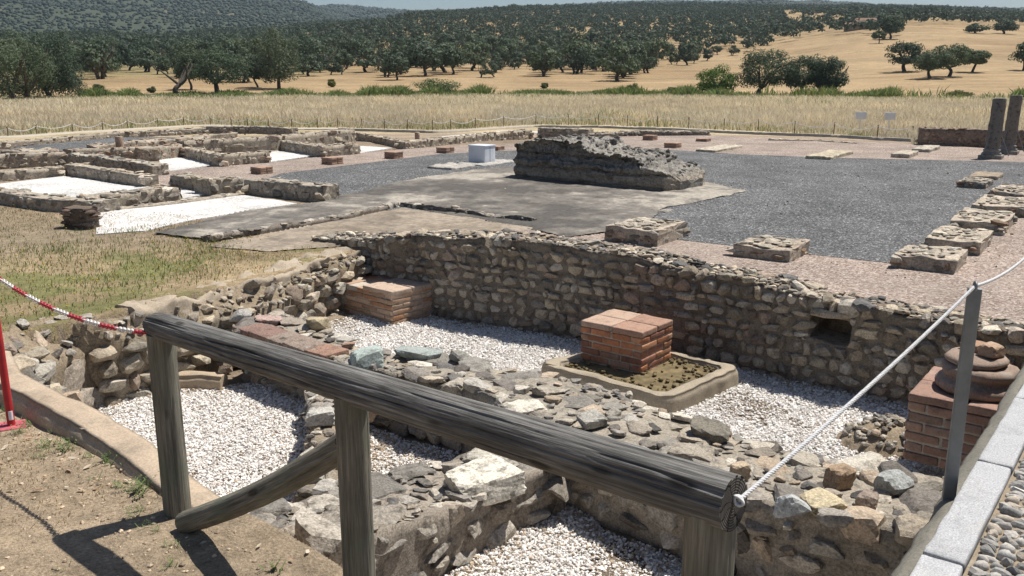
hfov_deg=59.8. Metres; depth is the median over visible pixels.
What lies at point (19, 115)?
dry grass field
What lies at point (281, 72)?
oak
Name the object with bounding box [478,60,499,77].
hillside oak
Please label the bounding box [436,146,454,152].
brick pier
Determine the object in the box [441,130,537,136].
white gravel floor
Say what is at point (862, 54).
ground
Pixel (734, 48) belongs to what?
hillside oak
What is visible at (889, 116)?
info sign
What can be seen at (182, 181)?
room wall
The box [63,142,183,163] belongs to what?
room wall
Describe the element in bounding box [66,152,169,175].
room wall
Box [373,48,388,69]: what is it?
hillside oak
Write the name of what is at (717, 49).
hillside oak
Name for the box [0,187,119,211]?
room wall
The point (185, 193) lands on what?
white gravel floor
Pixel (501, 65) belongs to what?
hillside oak
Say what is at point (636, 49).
hillside oak
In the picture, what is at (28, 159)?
room wall
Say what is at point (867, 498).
loose stone
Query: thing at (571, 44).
hillside oak
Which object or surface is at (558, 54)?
hillside oak
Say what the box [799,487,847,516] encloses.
loose stone
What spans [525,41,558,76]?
hillside oak
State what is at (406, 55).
hillside oak
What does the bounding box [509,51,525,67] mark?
hillside oak
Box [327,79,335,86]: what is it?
broom bush
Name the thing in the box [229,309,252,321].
loose stone
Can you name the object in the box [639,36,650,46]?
hillside oak
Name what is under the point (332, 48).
hillside oak
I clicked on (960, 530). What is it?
kerb block
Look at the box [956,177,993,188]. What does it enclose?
stone block
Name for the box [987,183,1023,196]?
stone plinth
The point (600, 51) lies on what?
hillside oak
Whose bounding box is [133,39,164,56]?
hillside oak
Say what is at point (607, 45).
hillside oak
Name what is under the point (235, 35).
hillside oak
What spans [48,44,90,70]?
hillside oak
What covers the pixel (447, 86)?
broom bush
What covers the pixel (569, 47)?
hillside oak
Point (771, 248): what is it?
stone plinth
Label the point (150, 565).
soil grit
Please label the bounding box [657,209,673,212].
stone slab
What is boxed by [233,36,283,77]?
hillside oak
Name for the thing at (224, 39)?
hillside oak
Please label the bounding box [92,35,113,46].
hillside oak
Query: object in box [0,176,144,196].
white gravel floor
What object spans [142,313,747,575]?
log railing
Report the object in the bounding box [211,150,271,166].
room wall
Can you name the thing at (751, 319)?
retaining wall
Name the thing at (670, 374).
basin soil
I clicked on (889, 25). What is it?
holm oak
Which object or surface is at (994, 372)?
broken column
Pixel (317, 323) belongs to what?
loose stone
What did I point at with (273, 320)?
loose stone
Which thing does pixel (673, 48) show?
hillside oak
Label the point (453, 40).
hillside oak
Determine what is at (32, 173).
room wall
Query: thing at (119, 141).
column stub
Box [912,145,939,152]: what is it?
stone plinth
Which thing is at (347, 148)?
room wall
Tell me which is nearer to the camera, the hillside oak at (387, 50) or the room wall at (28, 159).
the room wall at (28, 159)
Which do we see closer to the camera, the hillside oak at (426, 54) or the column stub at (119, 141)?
the column stub at (119, 141)
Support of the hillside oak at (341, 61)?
on the ground at (862, 54)
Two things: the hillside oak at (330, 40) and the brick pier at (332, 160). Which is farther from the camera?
the hillside oak at (330, 40)
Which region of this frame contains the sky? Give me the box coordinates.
[301,0,1023,9]
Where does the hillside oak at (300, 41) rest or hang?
on the ground at (862, 54)
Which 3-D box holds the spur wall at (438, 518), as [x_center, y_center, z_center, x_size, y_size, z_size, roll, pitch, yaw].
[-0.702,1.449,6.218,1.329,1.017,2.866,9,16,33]
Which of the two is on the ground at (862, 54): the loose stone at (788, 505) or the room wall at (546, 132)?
the room wall at (546, 132)
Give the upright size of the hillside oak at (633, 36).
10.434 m
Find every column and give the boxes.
[935,340,1019,402]
[978,98,1008,159]
[1000,95,1023,154]
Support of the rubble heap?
on the gravel floor at (754, 396)
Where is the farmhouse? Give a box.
[843,18,876,31]
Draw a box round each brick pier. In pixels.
[250,166,272,174]
[321,156,342,164]
[344,274,431,324]
[384,151,403,158]
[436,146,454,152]
[495,145,504,150]
[581,309,672,373]
[642,135,657,140]
[664,142,681,147]
[696,138,710,141]
[903,366,998,467]
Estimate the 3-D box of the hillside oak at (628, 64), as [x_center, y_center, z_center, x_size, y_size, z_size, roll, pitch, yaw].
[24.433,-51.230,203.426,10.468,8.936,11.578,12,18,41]
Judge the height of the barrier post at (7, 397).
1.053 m
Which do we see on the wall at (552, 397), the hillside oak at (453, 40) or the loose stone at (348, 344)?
the loose stone at (348, 344)
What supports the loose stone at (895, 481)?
on the ruined wall at (868, 541)
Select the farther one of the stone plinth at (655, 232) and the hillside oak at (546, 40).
the hillside oak at (546, 40)
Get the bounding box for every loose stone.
[63,390,83,402]
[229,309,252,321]
[255,315,281,325]
[305,406,334,426]
[306,317,331,330]
[342,342,355,347]
[350,345,383,369]
[369,412,376,422]
[395,346,442,360]
[449,350,471,361]
[576,409,607,429]
[666,443,714,461]
[690,416,730,443]
[729,461,750,480]
[773,494,811,517]
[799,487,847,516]
[817,507,853,527]
[822,463,856,490]
[855,489,878,508]
[873,469,913,494]
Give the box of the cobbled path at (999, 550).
[963,451,1023,575]
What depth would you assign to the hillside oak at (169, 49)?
288.50 m
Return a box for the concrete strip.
[890,365,1023,575]
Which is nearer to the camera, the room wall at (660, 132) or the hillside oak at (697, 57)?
the room wall at (660, 132)
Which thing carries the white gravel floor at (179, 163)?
on the ground at (862, 54)
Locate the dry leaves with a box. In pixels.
[0,431,309,568]
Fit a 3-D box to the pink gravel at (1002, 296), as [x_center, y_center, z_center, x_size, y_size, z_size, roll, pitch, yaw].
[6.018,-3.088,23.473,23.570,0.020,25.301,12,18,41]
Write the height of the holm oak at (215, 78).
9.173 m
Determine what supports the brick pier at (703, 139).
on the ground at (862, 54)
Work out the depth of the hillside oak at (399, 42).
296.19 m
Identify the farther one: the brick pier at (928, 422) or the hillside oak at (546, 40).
the hillside oak at (546, 40)
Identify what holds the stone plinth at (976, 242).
on the ground at (862, 54)
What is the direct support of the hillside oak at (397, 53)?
on the ground at (862, 54)
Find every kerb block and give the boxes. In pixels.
[910,555,962,575]
[923,461,1010,575]
[978,398,1023,474]
[1015,384,1023,398]
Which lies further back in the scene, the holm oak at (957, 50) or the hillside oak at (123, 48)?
the hillside oak at (123, 48)
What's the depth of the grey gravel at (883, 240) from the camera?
18.94 m
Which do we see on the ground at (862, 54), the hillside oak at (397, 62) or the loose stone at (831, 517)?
the hillside oak at (397, 62)
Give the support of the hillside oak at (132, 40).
on the ground at (862, 54)
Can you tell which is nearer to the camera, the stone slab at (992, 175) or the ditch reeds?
the stone slab at (992, 175)
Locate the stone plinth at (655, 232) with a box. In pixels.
[604,217,690,246]
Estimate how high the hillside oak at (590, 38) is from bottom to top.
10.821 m
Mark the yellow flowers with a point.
(132, 268)
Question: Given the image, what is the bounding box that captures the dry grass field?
[0,91,1023,143]
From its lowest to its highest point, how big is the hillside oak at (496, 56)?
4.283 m
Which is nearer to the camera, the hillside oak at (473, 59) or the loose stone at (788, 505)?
the loose stone at (788, 505)
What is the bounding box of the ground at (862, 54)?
[0,0,1023,575]
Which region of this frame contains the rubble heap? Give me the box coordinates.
[835,413,905,459]
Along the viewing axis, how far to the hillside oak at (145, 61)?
246.88 m
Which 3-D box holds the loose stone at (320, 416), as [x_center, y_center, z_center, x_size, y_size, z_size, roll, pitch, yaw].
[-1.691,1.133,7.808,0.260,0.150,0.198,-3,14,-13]
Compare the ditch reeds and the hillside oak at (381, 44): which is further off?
the hillside oak at (381, 44)
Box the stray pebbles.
[299,152,1023,277]
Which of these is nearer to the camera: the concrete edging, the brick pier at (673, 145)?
the concrete edging
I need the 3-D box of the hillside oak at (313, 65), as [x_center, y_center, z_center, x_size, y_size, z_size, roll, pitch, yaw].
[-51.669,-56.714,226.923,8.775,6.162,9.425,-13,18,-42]
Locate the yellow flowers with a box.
[0,204,281,315]
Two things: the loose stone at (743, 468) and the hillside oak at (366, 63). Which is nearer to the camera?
the loose stone at (743, 468)
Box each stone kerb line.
[104,193,238,210]
[768,138,814,140]
[816,139,856,143]
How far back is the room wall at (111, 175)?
21.05 m
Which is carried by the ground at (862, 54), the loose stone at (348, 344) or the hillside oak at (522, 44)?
the hillside oak at (522, 44)
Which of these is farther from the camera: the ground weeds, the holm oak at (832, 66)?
the holm oak at (832, 66)
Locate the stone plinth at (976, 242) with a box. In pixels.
[921,226,993,255]
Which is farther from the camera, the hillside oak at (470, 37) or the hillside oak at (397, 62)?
the hillside oak at (470, 37)
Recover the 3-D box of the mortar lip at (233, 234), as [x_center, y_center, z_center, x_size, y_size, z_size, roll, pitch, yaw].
[-3.388,-1.125,15.392,0.436,0.284,4.505,9,16,34]
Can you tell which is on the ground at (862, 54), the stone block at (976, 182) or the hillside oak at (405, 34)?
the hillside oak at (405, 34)
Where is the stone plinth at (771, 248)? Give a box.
[724,235,809,262]
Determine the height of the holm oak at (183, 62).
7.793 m
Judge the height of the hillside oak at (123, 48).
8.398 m
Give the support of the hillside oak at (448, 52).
on the ground at (862, 54)
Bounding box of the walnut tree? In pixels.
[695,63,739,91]
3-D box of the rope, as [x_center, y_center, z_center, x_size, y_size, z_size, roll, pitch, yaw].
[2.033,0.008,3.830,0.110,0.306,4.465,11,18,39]
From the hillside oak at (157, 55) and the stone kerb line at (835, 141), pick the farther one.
the hillside oak at (157, 55)
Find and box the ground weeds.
[1,406,284,575]
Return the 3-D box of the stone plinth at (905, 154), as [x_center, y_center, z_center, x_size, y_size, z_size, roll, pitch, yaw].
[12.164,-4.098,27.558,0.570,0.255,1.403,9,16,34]
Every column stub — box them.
[115,136,123,146]
[415,132,419,138]
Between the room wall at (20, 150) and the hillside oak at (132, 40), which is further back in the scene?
the hillside oak at (132, 40)
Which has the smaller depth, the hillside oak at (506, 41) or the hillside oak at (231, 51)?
the hillside oak at (231, 51)
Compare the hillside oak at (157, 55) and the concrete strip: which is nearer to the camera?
the concrete strip
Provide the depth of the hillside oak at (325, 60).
248.75 m
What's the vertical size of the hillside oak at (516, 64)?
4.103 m
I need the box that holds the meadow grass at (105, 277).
[0,205,334,340]
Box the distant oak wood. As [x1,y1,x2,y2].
[0,1,1023,53]
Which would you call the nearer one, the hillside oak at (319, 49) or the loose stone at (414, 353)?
the loose stone at (414, 353)
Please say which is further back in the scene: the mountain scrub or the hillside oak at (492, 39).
the mountain scrub
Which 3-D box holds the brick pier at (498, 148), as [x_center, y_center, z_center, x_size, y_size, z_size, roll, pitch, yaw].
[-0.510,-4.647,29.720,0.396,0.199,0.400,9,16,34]
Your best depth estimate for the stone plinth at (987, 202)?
16.28 m
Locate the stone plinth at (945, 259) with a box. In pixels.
[889,244,967,273]
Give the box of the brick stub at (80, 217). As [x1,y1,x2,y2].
[59,204,103,229]
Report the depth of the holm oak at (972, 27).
405.48 m
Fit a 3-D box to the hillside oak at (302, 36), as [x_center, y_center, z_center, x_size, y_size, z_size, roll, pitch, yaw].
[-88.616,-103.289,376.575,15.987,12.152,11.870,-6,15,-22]
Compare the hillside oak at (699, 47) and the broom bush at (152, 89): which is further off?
the hillside oak at (699, 47)
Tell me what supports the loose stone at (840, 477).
on the ruined wall at (868, 541)
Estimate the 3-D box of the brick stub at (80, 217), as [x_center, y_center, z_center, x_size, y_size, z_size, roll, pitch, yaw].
[-7.208,-1.131,14.889,0.725,0.541,0.486,0,14,0]
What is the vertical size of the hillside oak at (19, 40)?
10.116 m
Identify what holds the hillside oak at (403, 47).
on the ground at (862, 54)
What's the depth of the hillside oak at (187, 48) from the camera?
217.55 m
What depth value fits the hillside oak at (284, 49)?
285.41 m
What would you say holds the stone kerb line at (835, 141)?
on the pink gravel at (1002, 296)
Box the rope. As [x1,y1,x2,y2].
[733,257,1023,506]
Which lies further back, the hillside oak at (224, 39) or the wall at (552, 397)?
the hillside oak at (224, 39)
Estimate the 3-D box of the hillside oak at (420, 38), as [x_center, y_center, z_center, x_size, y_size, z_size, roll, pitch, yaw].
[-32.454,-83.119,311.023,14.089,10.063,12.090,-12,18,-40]
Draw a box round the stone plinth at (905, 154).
[891,150,918,157]
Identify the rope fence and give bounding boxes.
[1,114,913,136]
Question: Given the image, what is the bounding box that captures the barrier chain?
[0,277,146,334]
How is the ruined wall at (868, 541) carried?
on the gravel floor at (559, 548)
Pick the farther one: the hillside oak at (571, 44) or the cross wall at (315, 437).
the hillside oak at (571, 44)
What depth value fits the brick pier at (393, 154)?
26.73 m
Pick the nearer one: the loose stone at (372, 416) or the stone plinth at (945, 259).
the loose stone at (372, 416)
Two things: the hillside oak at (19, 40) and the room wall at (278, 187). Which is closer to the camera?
the room wall at (278, 187)
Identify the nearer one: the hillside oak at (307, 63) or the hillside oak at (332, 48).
the hillside oak at (307, 63)
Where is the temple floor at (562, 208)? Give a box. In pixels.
[155,167,745,238]
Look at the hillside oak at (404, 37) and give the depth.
365.59 m
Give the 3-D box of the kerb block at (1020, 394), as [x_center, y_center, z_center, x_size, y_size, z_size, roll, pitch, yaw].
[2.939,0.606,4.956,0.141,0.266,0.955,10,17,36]
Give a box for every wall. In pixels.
[0,127,205,148]
[0,147,55,153]
[0,151,66,168]
[0,165,65,181]
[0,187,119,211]
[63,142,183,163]
[64,162,161,186]
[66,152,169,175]
[76,184,179,205]
[86,131,238,147]
[168,171,202,190]
[175,128,355,152]
[181,147,225,166]
[190,175,243,195]
[205,125,297,134]
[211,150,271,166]
[232,311,632,452]
[241,177,338,201]
[249,448,572,575]
[280,140,332,156]
[290,390,338,502]
[311,142,359,156]
[311,227,1023,406]
[355,132,408,146]
[394,129,533,148]
[536,127,593,138]
[558,394,943,575]
[586,129,710,136]
[914,127,1023,150]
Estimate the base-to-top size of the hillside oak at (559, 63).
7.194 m
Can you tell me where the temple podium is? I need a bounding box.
[513,133,705,190]
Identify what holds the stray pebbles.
on the grey gravel at (883, 240)
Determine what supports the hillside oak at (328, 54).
on the ground at (862, 54)
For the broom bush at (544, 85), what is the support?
on the ground at (862, 54)
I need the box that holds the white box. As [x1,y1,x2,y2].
[468,144,495,162]
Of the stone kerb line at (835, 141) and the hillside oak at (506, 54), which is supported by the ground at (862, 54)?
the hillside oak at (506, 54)
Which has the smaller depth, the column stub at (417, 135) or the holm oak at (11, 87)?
the column stub at (417, 135)
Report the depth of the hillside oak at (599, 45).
279.67 m
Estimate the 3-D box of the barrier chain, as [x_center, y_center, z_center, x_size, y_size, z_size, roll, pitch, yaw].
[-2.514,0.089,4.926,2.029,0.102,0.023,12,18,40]
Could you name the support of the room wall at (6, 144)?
on the ground at (862, 54)
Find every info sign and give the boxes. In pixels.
[855,112,866,130]
[884,113,895,129]
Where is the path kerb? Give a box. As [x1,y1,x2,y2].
[338,125,910,141]
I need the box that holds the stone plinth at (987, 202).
[971,194,1023,216]
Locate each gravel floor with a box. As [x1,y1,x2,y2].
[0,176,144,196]
[9,137,173,152]
[96,195,297,234]
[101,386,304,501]
[159,157,211,170]
[180,188,204,197]
[270,150,312,161]
[331,315,944,476]
[360,146,391,152]
[369,425,681,575]
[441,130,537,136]
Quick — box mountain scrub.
[0,0,1023,35]
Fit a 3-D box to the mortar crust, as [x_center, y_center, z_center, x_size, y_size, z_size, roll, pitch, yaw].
[-3.233,-0.087,11.221,0.539,0.389,4.225,6,15,22]
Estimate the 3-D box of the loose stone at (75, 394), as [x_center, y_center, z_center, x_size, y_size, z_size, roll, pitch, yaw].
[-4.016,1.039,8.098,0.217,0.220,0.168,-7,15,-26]
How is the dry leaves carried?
on the ground at (862, 54)
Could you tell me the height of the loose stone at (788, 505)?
0.170 m
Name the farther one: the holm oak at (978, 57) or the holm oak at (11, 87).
the holm oak at (978, 57)
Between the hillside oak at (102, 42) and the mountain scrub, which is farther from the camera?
the mountain scrub
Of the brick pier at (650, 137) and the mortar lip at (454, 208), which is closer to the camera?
the mortar lip at (454, 208)
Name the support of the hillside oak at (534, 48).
on the ground at (862, 54)
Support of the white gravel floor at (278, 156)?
on the ground at (862, 54)
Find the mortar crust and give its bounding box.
[115,247,360,325]
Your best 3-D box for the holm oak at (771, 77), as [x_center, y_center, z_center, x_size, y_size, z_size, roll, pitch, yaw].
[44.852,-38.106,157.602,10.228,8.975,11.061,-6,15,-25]
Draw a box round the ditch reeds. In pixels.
[76,83,1023,99]
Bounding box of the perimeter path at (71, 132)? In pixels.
[0,125,759,137]
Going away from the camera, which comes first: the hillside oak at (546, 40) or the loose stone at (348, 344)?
the loose stone at (348, 344)
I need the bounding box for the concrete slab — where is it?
[457,159,513,165]
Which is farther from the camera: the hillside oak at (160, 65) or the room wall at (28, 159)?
the hillside oak at (160, 65)
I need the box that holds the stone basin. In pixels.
[541,350,737,412]
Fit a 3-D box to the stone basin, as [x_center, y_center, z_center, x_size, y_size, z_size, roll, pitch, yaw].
[1.411,0.973,9.884,1.777,0.293,1.466,12,18,41]
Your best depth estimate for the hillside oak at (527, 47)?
321.52 m
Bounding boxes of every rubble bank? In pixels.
[2,313,147,409]
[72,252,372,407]
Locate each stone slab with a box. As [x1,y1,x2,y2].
[427,162,475,169]
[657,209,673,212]
[696,144,742,152]
[805,149,852,159]
[969,171,1002,179]
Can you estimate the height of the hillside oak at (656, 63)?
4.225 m
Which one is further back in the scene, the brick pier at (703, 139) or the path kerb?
the path kerb
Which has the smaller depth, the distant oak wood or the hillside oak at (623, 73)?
the hillside oak at (623, 73)
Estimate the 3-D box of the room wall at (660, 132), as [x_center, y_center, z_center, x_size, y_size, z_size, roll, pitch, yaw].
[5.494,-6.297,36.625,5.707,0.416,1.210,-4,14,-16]
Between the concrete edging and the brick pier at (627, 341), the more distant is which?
the brick pier at (627, 341)
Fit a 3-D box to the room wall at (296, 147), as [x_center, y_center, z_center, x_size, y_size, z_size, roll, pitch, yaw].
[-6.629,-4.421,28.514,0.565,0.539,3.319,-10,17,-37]
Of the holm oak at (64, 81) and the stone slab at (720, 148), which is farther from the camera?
the holm oak at (64, 81)
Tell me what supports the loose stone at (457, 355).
on the wall at (552, 397)
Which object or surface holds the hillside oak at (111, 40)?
on the ground at (862, 54)
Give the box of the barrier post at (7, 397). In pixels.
[0,320,25,431]
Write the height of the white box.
0.480 m
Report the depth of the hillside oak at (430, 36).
389.77 m
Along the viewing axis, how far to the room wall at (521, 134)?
33.20 m
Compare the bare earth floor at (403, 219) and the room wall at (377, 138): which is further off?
the room wall at (377, 138)
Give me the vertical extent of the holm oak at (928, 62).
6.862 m
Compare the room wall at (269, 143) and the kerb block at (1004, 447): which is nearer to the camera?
the kerb block at (1004, 447)
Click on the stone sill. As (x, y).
(204, 380)
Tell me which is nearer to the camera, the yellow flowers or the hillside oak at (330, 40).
the yellow flowers
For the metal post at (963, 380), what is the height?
1.013 m
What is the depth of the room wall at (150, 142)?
32.94 m
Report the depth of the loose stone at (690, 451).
6.54 m
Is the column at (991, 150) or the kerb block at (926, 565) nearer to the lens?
the kerb block at (926, 565)
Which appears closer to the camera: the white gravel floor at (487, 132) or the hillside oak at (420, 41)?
the white gravel floor at (487, 132)
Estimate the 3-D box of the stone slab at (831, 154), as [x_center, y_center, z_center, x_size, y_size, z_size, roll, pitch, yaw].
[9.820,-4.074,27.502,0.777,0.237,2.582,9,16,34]
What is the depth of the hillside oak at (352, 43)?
294.99 m
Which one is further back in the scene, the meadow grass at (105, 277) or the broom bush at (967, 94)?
the broom bush at (967, 94)
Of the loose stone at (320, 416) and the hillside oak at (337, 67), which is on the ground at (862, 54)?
the hillside oak at (337, 67)
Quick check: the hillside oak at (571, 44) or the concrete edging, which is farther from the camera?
the hillside oak at (571, 44)
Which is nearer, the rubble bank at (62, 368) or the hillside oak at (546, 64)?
the rubble bank at (62, 368)
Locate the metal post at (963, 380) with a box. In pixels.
[941,281,981,500]
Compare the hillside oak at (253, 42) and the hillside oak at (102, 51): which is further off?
the hillside oak at (102, 51)
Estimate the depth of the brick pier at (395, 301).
12.17 m
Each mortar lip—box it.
[200,201,399,241]
[399,202,536,220]
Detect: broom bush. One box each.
[92,84,103,88]
[146,86,155,92]
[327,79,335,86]
[414,78,462,91]
[540,83,548,87]
[646,90,667,94]
[947,90,973,96]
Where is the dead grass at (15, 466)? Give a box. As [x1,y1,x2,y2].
[0,414,308,575]
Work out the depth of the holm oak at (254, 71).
175.25 m
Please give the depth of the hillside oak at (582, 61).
236.36 m
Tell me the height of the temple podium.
1.103 m
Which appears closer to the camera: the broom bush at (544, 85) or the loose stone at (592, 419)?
the loose stone at (592, 419)
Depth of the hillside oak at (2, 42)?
208.85 m
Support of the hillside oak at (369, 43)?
on the ground at (862, 54)
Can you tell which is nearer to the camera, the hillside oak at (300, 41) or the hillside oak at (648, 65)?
the hillside oak at (648, 65)
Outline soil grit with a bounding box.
[0,417,284,575]
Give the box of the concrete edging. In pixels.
[0,351,219,507]
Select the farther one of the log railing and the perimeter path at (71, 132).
the perimeter path at (71, 132)
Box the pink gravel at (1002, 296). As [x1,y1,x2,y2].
[156,135,1023,323]
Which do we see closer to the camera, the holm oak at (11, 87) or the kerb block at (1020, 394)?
the kerb block at (1020, 394)
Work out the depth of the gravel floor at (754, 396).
9.59 m
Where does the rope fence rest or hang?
on the ground at (862, 54)
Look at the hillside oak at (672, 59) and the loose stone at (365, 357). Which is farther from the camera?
the hillside oak at (672, 59)
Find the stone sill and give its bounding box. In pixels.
[178,371,227,390]
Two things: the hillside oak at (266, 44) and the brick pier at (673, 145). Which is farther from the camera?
the hillside oak at (266, 44)
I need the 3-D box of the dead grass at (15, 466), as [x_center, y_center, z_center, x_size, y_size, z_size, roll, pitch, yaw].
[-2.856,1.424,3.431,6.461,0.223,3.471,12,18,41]
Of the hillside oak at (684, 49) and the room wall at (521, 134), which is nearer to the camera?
the room wall at (521, 134)
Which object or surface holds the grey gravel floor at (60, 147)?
on the ground at (862, 54)
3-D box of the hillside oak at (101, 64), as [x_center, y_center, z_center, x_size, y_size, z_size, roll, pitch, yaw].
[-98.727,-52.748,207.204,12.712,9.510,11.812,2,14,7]
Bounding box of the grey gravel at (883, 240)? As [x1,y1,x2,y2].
[270,148,1023,262]
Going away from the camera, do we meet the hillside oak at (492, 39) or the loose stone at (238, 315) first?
the loose stone at (238, 315)
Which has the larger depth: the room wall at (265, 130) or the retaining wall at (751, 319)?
the room wall at (265, 130)
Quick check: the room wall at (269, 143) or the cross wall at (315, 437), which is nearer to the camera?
the cross wall at (315, 437)
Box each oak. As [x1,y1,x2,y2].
[0,30,60,99]
[0,38,29,76]
[6,37,32,50]
[21,29,87,97]
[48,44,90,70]
[64,41,120,78]
[78,38,125,63]
[88,54,122,76]
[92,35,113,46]
[92,48,104,73]
[98,36,128,49]
[117,43,139,70]
[120,36,144,49]
[124,48,159,71]
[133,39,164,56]
[138,47,159,57]
[150,54,170,74]
[158,46,252,93]
[160,40,181,60]
[161,41,207,71]
[168,45,185,63]
[173,49,204,89]
[187,38,221,63]
[202,37,240,53]
[218,33,242,42]
[220,42,240,72]
[222,47,256,82]
[228,36,248,54]
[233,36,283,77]
[243,54,264,87]
[247,36,288,52]
[252,24,301,88]
[275,40,294,56]
[290,37,335,70]
[292,29,316,42]
[292,39,333,62]
[294,54,327,75]
[295,36,323,52]
[295,57,308,73]
[315,54,328,72]
[321,37,341,52]
[326,59,346,74]
[327,46,339,54]
[332,33,350,51]
[332,49,352,68]
[337,36,368,65]
[345,36,378,63]
[347,47,382,71]
[370,48,390,59]
[373,37,394,49]
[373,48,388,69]
[375,60,398,76]
[376,44,408,74]
[382,53,408,79]
[386,37,410,50]
[389,33,407,44]
[393,35,411,44]
[395,45,409,52]
[400,50,411,71]
[403,40,434,66]
[403,42,442,75]
[405,36,433,48]
[421,42,468,72]
[423,34,434,45]
[433,33,454,44]
[439,44,466,73]
[445,36,460,45]
[460,39,492,67]
[461,43,488,70]
[465,33,484,43]
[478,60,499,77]
[485,34,501,52]
[490,37,523,64]
[490,57,505,69]
[491,43,522,64]
[491,54,502,64]
[496,36,516,47]
[507,57,522,68]
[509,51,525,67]
[516,39,528,49]
[519,45,533,58]
[523,32,559,49]
[524,45,540,61]
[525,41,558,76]
[532,50,565,73]
[536,45,565,72]
[556,31,602,69]
[556,40,596,69]
[562,40,597,72]
[562,48,601,73]
[581,31,599,44]
[592,46,611,71]
[595,44,642,80]
[597,41,606,58]
[604,38,622,60]
[608,38,649,73]
[612,54,642,77]
[622,32,640,42]
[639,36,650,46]
[640,57,656,72]
[642,37,672,66]
[652,57,658,68]
[666,44,677,56]
[668,51,680,63]
[677,42,698,64]
[679,36,703,53]
[693,53,699,62]
[702,48,713,60]
[711,45,722,54]
[727,45,740,55]
[730,47,795,94]
[778,53,825,88]
[810,55,849,89]
[870,30,886,42]
[876,15,904,38]
[884,40,926,71]
[911,48,955,78]
[927,43,971,76]
[955,48,991,71]
[963,23,990,32]
[987,18,1019,33]
[1008,42,1023,69]
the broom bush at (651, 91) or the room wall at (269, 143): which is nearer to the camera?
the room wall at (269, 143)
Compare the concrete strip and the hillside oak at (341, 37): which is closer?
the concrete strip
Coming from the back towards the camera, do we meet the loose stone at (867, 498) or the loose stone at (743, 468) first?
the loose stone at (743, 468)
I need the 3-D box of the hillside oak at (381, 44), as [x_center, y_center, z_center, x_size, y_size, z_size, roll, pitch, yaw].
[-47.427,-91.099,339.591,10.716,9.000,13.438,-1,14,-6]
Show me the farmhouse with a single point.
(856, 28)
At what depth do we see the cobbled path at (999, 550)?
3.21 m
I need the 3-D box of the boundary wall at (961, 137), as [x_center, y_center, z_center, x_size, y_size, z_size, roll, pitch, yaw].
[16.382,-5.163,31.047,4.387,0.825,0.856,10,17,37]
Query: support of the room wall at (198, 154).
on the ground at (862, 54)
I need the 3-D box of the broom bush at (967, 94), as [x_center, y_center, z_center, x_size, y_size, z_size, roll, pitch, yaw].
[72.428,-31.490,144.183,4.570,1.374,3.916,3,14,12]
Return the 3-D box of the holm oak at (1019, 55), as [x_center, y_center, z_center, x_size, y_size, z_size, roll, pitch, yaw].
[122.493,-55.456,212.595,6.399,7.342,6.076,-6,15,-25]
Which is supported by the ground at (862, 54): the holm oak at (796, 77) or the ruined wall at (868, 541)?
the holm oak at (796, 77)
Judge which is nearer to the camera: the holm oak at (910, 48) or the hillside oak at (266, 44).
the holm oak at (910, 48)
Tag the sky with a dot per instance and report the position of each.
(397, 4)
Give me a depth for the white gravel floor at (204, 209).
16.44 m
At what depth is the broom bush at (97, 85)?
165.18 m
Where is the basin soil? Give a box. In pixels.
[565,357,716,390]
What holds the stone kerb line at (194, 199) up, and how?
on the ground at (862, 54)
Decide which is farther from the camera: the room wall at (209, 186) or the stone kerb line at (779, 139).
the stone kerb line at (779, 139)
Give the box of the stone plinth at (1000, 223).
[948,207,1017,235]
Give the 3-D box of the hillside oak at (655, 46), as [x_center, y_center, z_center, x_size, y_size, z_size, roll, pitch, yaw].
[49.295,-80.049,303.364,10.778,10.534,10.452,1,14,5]
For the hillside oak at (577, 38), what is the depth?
266.80 m
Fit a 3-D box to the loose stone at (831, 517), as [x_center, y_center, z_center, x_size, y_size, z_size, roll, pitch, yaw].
[1.938,1.381,5.343,0.223,0.090,0.121,10,17,35]
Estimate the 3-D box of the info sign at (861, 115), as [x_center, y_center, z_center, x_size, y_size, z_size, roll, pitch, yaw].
[18.253,-8.493,46.673,0.572,1.458,0.083,0,14,0]
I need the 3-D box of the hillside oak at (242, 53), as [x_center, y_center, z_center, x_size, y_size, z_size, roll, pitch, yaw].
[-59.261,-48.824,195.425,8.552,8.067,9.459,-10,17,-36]
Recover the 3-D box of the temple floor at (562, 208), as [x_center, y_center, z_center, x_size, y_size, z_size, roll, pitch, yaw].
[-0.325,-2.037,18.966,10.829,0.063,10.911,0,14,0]
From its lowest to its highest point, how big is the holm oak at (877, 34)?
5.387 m
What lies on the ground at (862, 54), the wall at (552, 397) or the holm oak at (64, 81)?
the holm oak at (64, 81)
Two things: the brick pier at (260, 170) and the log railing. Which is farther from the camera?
the brick pier at (260, 170)
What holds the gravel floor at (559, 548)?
on the ground at (862, 54)
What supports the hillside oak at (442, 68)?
on the ground at (862, 54)
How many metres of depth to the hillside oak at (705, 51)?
341.66 m
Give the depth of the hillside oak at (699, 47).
360.82 m
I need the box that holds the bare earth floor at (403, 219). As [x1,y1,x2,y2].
[211,208,531,250]
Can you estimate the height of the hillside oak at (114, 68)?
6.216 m
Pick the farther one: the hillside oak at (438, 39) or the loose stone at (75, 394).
the hillside oak at (438, 39)
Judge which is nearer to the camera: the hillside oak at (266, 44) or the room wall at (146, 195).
the room wall at (146, 195)
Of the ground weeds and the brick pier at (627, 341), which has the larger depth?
the brick pier at (627, 341)

